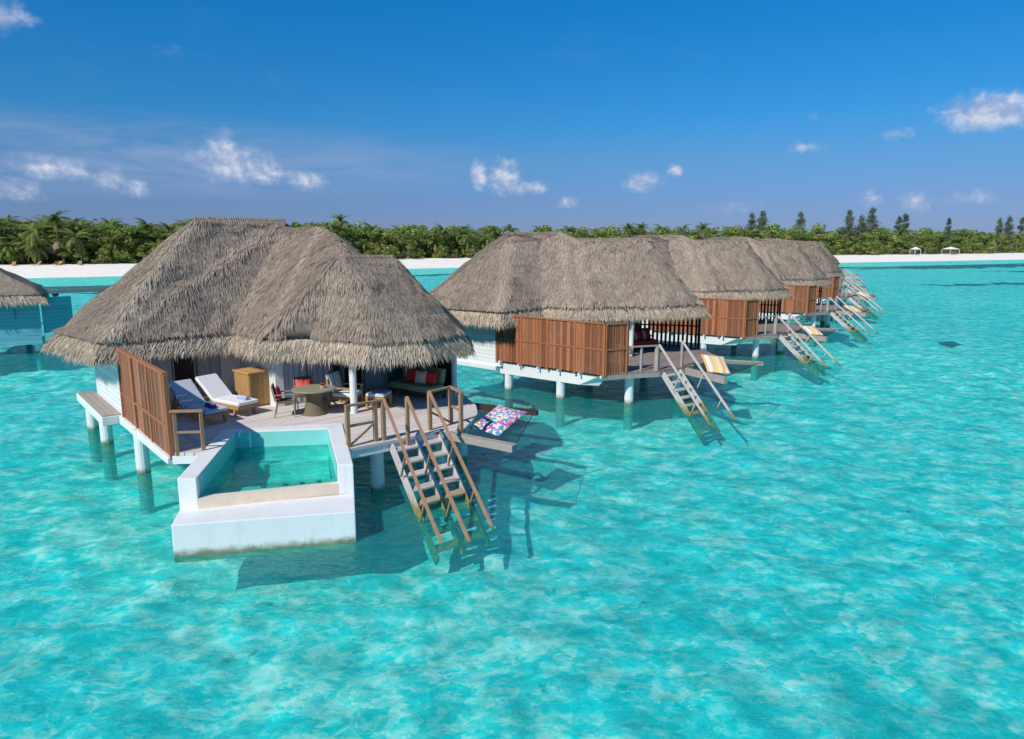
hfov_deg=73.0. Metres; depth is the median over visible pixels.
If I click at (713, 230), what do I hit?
broadleaf tree
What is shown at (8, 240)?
broadleaf tree
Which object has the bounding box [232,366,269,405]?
storage cabinet
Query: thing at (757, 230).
broadleaf tree
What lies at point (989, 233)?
broadleaf tree
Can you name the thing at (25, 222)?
coconut palm
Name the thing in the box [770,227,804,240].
broadleaf tree
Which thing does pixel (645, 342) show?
sofa
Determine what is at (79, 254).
beach shrub
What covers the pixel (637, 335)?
cushion
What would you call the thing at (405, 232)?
coconut palm
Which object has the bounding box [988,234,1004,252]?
coconut palm
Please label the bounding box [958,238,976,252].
broadleaf tree
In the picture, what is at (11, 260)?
beach shrub
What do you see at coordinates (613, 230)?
broadleaf tree
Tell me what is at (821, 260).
water villa
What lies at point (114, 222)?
coconut palm
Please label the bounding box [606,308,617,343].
window
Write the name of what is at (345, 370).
door
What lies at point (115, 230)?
broadleaf tree
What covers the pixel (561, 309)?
water villa
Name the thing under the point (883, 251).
beach shrub
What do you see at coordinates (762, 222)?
casuarina tree
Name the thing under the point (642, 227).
coconut palm
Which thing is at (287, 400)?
dining chair
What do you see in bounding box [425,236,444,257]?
coconut palm
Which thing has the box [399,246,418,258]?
beach shrub
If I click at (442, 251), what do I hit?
beach shrub
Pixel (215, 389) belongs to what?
sun lounger
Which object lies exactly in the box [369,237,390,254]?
coconut palm
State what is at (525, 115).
sky
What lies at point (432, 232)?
broadleaf tree
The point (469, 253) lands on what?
beach shrub
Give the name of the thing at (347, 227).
broadleaf tree
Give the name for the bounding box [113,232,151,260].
broadleaf tree
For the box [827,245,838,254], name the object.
beach shrub
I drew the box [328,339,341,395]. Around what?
window
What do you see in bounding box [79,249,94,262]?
beach shrub
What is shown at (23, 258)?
beach shrub
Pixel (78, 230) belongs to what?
broadleaf tree
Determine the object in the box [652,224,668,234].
coconut palm
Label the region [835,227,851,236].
broadleaf tree
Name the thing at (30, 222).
coconut palm
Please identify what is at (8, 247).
coconut palm
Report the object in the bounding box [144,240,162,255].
coconut palm
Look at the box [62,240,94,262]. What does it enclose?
coconut palm
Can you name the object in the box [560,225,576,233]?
coconut palm
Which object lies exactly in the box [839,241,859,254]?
beach shrub
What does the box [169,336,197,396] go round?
door
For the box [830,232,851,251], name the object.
broadleaf tree
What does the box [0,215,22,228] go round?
coconut palm
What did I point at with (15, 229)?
coconut palm
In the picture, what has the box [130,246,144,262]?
beach shrub
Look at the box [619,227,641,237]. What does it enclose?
broadleaf tree
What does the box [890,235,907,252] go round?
broadleaf tree
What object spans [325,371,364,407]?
lounge chair
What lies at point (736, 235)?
broadleaf tree
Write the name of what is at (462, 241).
broadleaf tree
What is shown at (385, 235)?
broadleaf tree
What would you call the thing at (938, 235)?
broadleaf tree
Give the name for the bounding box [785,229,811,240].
broadleaf tree
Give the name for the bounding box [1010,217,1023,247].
casuarina tree
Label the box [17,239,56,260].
coconut palm
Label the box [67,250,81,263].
beach shrub
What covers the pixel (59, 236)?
coconut palm
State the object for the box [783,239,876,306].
water villa
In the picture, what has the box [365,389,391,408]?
ottoman
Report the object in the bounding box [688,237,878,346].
water villa
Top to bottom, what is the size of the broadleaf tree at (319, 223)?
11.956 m
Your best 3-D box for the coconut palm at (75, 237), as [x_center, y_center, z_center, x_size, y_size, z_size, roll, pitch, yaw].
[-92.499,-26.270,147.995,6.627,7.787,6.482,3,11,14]
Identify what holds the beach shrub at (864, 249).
on the beach
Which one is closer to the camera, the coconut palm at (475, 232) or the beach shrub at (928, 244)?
the coconut palm at (475, 232)
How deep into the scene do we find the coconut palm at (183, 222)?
164.37 m
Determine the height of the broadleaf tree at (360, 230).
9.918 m
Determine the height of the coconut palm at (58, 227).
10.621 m
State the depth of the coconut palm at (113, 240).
151.68 m
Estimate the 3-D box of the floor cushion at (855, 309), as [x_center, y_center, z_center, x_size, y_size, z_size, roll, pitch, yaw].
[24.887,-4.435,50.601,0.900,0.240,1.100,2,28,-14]
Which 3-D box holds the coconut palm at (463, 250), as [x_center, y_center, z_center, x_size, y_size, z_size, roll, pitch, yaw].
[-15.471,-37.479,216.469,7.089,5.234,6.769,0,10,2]
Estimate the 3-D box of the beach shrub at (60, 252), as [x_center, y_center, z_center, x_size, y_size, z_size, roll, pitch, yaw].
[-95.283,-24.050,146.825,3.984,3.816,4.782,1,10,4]
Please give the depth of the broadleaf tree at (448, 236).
211.37 m
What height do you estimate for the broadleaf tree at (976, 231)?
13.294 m
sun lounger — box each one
[168,379,229,425]
[195,373,259,416]
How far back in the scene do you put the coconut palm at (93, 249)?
152.00 m
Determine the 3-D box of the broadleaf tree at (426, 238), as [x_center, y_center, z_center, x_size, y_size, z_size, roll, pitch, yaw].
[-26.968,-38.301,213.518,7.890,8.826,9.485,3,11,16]
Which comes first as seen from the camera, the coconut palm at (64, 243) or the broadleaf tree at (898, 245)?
the coconut palm at (64, 243)
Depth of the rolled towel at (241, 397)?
19.45 m
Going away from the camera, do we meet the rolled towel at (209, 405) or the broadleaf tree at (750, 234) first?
the rolled towel at (209, 405)
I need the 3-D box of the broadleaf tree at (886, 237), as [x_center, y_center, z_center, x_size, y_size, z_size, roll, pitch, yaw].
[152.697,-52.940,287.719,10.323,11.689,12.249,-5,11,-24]
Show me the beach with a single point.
(71, 274)
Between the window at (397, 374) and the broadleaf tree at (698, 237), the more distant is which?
the broadleaf tree at (698, 237)
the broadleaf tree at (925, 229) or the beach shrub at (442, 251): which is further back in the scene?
the broadleaf tree at (925, 229)
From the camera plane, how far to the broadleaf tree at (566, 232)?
249.20 m
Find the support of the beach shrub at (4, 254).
on the beach
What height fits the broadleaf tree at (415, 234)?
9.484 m
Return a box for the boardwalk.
[46,276,414,296]
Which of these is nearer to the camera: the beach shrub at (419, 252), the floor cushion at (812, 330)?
the floor cushion at (812, 330)
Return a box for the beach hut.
[44,237,72,263]
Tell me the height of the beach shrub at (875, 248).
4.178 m
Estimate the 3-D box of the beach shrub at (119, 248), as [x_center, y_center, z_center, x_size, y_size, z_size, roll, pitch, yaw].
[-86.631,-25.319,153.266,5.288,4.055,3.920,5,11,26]
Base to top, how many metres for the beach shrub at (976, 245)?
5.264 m
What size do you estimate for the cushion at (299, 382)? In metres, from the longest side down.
0.460 x 0.400 x 0.140 m
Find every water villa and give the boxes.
[0,268,72,370]
[39,216,537,564]
[429,231,762,439]
[632,235,840,380]
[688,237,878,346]
[753,238,886,323]
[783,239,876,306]
[794,240,868,291]
[819,242,865,285]
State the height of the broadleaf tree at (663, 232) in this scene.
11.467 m
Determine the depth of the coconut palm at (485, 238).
217.12 m
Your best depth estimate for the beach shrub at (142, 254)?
153.97 m
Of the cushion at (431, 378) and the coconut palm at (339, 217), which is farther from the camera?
the coconut palm at (339, 217)
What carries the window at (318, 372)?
in the water villa at (280, 300)
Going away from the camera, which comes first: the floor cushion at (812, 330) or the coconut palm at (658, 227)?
the floor cushion at (812, 330)
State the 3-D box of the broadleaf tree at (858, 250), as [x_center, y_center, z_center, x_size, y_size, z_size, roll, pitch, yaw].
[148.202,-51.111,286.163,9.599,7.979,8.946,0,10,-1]
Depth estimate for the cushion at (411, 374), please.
21.86 m
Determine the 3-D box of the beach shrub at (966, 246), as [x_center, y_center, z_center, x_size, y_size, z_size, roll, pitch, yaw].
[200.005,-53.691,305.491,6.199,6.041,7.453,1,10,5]
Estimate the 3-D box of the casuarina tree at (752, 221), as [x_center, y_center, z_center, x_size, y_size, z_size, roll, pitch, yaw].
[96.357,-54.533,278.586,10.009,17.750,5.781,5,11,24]
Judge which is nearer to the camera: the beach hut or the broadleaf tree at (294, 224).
the beach hut
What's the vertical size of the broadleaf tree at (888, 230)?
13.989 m
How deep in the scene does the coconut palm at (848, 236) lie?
287.10 m
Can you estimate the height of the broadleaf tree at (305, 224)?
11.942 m
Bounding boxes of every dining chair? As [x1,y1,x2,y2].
[271,383,296,417]
[293,375,311,410]
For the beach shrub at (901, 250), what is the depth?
280.20 m
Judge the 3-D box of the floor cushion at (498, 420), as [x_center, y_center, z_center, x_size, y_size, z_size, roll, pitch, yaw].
[-0.369,1.375,18.979,0.950,0.200,1.450,13,30,31]
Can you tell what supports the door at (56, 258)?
in the beach hut
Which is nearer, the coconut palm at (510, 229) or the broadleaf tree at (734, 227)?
the coconut palm at (510, 229)
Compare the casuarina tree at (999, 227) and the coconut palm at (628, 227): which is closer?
the coconut palm at (628, 227)
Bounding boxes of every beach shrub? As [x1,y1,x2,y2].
[0,246,26,263]
[1,249,18,261]
[11,252,31,263]
[53,247,75,264]
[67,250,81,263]
[73,251,88,263]
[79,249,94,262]
[91,248,113,263]
[104,247,128,262]
[110,246,126,262]
[128,245,152,262]
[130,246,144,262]
[386,245,399,257]
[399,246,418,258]
[413,248,425,258]
[432,245,446,257]
[451,250,461,257]
[465,249,475,257]
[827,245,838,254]
[830,244,845,254]
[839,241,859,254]
[855,242,875,254]
[866,242,879,254]
[872,245,882,254]
[879,245,889,254]
[883,245,891,254]
[897,247,907,254]
[908,244,918,254]
[917,242,935,253]
[947,243,962,253]
[955,241,974,252]
[971,243,983,253]
[979,241,998,253]
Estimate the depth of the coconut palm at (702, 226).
250.59 m
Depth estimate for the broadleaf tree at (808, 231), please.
269.59 m
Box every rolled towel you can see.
[204,402,217,408]
[236,395,249,399]
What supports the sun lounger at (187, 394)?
on the water villa at (280, 300)
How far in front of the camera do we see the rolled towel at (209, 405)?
18.49 m
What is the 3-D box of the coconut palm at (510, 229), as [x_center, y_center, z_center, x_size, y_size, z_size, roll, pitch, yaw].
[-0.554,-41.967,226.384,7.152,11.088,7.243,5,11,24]
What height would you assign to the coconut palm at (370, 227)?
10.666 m
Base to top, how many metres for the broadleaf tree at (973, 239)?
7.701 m
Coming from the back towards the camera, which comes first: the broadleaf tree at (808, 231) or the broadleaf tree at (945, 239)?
the broadleaf tree at (945, 239)
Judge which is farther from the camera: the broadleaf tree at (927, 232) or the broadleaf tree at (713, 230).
the broadleaf tree at (927, 232)
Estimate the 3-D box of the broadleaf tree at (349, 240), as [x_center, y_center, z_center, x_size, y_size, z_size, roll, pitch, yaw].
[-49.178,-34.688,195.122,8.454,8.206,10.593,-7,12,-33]
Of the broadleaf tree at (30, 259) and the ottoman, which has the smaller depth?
the ottoman
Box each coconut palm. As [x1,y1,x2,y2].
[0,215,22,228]
[0,218,12,238]
[0,226,37,262]
[0,240,27,263]
[2,221,28,262]
[6,221,38,227]
[7,235,34,263]
[7,237,31,263]
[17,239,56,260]
[18,221,53,264]
[21,218,54,262]
[31,217,59,243]
[32,210,71,263]
[43,217,76,238]
[47,230,75,246]
[52,238,88,260]
[57,228,92,260]
[61,217,87,229]
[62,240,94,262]
[64,220,95,237]
[87,241,108,261]
[96,218,123,240]
[97,233,131,262]
[98,218,125,260]
[121,223,147,260]
[132,226,165,242]
[135,218,165,238]
[141,231,164,250]
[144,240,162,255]
[160,222,176,233]
[174,220,187,230]
[317,221,343,233]
[328,223,353,238]
[330,214,348,226]
[354,237,375,253]
[361,223,379,250]
[362,227,381,241]
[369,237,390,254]
[387,225,409,257]
[392,238,411,257]
[396,226,414,257]
[402,234,425,257]
[422,243,436,255]
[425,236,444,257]
[435,223,454,257]
[437,231,453,244]
[453,227,474,257]
[455,241,471,255]
[457,234,478,248]
[467,229,485,252]
[475,237,489,249]
[477,233,494,246]
[486,226,506,239]
[500,224,519,233]
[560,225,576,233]
[620,223,636,235]
[635,222,650,234]
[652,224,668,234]
[673,224,689,234]
[693,222,711,239]
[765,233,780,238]
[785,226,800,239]
[803,235,818,241]
[840,232,854,252]
[872,239,883,254]
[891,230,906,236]
[934,236,949,252]
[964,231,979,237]
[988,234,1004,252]
[1011,233,1023,248]
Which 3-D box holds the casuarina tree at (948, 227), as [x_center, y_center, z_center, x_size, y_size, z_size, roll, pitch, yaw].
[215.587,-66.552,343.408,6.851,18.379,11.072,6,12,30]
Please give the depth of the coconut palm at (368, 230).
203.47 m
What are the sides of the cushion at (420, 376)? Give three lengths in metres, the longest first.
0.440 x 0.420 x 0.160 m
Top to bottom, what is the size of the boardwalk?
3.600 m
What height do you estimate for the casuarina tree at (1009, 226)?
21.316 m
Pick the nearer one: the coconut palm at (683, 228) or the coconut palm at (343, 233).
the coconut palm at (343, 233)
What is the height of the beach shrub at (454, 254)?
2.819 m
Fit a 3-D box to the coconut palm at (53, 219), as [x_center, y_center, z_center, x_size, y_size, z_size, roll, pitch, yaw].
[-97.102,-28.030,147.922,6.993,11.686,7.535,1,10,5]
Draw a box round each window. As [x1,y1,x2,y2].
[194,334,220,395]
[281,336,306,405]
[305,336,330,399]
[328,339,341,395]
[363,342,384,388]
[384,342,404,385]
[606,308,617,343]
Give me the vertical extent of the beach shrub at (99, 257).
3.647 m
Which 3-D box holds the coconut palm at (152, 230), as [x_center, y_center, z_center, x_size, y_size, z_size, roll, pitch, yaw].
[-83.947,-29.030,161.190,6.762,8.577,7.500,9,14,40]
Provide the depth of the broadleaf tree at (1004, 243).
343.55 m
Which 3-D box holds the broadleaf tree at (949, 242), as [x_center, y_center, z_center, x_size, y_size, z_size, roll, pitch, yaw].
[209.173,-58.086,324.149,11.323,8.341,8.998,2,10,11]
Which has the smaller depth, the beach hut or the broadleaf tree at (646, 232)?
the beach hut
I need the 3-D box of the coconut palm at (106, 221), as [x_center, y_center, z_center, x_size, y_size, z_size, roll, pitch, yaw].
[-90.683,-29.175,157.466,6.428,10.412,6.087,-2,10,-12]
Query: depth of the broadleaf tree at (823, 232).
300.37 m
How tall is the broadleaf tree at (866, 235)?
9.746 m
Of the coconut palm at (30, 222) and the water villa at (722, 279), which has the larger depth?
the coconut palm at (30, 222)
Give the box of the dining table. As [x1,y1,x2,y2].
[291,384,334,416]
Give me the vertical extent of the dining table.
0.735 m
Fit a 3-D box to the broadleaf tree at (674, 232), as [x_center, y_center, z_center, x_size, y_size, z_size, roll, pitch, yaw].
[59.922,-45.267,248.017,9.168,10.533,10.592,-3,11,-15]
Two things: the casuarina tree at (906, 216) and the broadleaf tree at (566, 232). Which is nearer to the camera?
the broadleaf tree at (566, 232)
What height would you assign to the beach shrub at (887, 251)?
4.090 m
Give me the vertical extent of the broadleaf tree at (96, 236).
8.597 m
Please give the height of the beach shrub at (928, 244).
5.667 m
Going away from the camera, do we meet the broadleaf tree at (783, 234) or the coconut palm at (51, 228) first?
the coconut palm at (51, 228)
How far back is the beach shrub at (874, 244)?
270.60 m
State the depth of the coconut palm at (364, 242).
197.32 m
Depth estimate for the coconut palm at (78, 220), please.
160.79 m
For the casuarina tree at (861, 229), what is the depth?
295.44 m
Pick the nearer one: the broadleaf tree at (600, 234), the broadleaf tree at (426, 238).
the broadleaf tree at (426, 238)
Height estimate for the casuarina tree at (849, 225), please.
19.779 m
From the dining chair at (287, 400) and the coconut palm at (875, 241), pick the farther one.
the coconut palm at (875, 241)
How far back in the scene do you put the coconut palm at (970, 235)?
352.61 m
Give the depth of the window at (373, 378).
23.14 m
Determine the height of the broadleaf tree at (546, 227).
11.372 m
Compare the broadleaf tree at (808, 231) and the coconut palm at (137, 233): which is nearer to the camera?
the coconut palm at (137, 233)
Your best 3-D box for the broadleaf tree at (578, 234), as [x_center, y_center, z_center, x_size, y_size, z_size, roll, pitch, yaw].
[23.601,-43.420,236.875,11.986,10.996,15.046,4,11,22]
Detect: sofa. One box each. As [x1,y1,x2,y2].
[390,364,446,397]
[619,328,657,348]
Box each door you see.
[54,254,59,263]
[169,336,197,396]
[340,340,363,388]
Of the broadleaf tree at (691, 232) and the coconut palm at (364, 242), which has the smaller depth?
the coconut palm at (364, 242)
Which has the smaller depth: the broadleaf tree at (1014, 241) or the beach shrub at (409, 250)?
the beach shrub at (409, 250)
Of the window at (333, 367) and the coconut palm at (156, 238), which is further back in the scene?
the coconut palm at (156, 238)
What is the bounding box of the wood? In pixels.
[49,218,1009,247]
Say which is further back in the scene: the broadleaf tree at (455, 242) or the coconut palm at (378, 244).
the broadleaf tree at (455, 242)
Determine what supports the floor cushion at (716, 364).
on the water villa at (561, 309)
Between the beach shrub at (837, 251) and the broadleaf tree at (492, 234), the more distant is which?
the beach shrub at (837, 251)
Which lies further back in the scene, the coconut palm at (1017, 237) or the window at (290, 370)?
the coconut palm at (1017, 237)
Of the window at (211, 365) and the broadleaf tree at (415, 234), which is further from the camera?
the broadleaf tree at (415, 234)
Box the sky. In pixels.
[0,0,1023,241]
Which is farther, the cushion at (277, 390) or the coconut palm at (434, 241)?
the coconut palm at (434, 241)
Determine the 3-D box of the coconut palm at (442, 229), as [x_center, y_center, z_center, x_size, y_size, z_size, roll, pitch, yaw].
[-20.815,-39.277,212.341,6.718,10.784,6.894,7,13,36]
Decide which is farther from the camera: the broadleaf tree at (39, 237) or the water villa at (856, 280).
the broadleaf tree at (39, 237)
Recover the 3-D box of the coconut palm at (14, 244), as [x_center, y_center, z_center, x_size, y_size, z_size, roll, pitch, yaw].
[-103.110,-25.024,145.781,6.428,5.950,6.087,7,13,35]
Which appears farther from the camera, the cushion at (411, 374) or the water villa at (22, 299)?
the water villa at (22, 299)
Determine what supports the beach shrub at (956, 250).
on the beach
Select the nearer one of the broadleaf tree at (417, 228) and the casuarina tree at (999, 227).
the broadleaf tree at (417, 228)
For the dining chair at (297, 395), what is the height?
0.908 m
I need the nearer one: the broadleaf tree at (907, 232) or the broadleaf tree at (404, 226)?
the broadleaf tree at (404, 226)
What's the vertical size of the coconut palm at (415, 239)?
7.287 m
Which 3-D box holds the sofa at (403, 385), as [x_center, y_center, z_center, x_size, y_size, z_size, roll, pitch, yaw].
[-2.966,0.385,21.826,1.750,0.914,0.850,8,13,37]
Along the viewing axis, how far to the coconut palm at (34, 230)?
142.52 m
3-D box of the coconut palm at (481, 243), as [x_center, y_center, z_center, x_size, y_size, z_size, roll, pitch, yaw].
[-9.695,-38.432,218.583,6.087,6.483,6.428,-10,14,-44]
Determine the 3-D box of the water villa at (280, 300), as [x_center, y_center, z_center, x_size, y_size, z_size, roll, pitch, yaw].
[-5.929,-0.197,19.931,11.370,8.495,16.139,-8,13,-39]
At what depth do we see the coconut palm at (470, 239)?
211.85 m
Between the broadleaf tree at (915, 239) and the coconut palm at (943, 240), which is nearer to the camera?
the broadleaf tree at (915, 239)
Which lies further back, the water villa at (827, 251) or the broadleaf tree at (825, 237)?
the broadleaf tree at (825, 237)
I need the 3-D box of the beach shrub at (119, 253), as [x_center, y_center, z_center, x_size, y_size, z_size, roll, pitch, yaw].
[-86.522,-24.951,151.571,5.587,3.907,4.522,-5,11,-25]
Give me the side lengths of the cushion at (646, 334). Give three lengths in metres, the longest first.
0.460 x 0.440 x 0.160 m
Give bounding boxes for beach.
[0,247,1023,286]
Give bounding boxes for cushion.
[274,386,281,401]
[295,378,310,386]
[406,368,418,381]
[414,370,427,383]
[426,371,437,384]
[469,405,525,434]
[634,331,641,339]
[642,330,650,339]
[701,354,729,373]
[800,326,822,334]
[844,305,860,311]
[857,292,870,296]
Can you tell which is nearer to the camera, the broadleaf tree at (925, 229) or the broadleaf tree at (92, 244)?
the broadleaf tree at (92, 244)
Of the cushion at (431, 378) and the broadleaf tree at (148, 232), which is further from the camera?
the broadleaf tree at (148, 232)
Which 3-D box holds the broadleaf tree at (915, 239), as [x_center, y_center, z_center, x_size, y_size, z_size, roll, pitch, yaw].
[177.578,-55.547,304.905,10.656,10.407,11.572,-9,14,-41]
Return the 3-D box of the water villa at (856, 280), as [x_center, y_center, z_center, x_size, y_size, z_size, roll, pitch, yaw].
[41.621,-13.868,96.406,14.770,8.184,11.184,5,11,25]
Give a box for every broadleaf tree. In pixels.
[0,226,46,258]
[18,229,51,260]
[20,219,50,260]
[61,225,106,261]
[74,226,114,262]
[77,226,109,260]
[101,222,137,262]
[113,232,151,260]
[139,230,169,257]
[289,221,302,227]
[302,221,319,226]
[308,221,329,226]
[328,219,363,252]
[335,232,352,244]
[344,226,369,253]
[351,220,378,254]
[355,233,375,254]
[368,227,404,256]
[370,229,395,254]
[389,224,420,255]
[393,229,429,257]
[404,224,424,256]
[416,226,450,257]
[421,231,432,256]
[433,231,455,257]
[442,226,483,249]
[447,229,477,256]
[447,233,464,256]
[470,227,502,247]
[474,225,500,251]
[533,225,557,231]
[555,227,576,234]
[567,226,595,237]
[588,228,614,237]
[604,225,631,237]
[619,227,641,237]
[639,228,657,234]
[653,227,670,234]
[666,228,695,239]
[687,229,701,239]
[693,227,710,239]
[704,228,720,239]
[715,225,740,236]
[720,225,741,236]
[731,229,754,237]
[739,228,754,237]
[752,228,770,238]
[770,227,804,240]
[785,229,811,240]
[798,230,818,240]
[810,222,843,247]
[811,231,829,237]
[817,234,841,252]
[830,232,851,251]
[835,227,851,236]
[853,232,878,253]
[855,237,882,253]
[867,229,897,251]
[880,227,896,244]
[880,228,916,251]
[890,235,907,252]
[891,234,916,253]
[899,232,927,252]
[913,234,936,253]
[915,229,942,247]
[919,227,938,242]
[927,232,947,251]
[937,230,954,250]
[942,236,964,252]
[947,236,963,246]
[948,228,971,247]
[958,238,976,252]
[963,229,989,247]
[964,238,981,250]
[972,234,986,251]
[978,232,992,250]
[986,233,1010,251]
[1003,237,1023,251]
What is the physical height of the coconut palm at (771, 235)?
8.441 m
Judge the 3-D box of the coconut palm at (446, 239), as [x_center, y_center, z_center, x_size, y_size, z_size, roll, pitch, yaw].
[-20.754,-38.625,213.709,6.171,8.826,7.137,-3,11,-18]
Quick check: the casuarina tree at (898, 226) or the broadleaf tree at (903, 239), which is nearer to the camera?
the broadleaf tree at (903, 239)
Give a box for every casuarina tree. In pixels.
[744,212,756,237]
[754,210,772,237]
[792,210,810,239]
[839,209,857,245]
[853,213,868,248]
[862,207,882,241]
[890,215,905,252]
[900,213,912,248]
[939,217,952,250]
[990,216,1004,244]
[1000,215,1018,247]
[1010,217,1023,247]
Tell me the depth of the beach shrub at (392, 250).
194.04 m
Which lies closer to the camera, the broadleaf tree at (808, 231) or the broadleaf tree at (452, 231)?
the broadleaf tree at (452, 231)

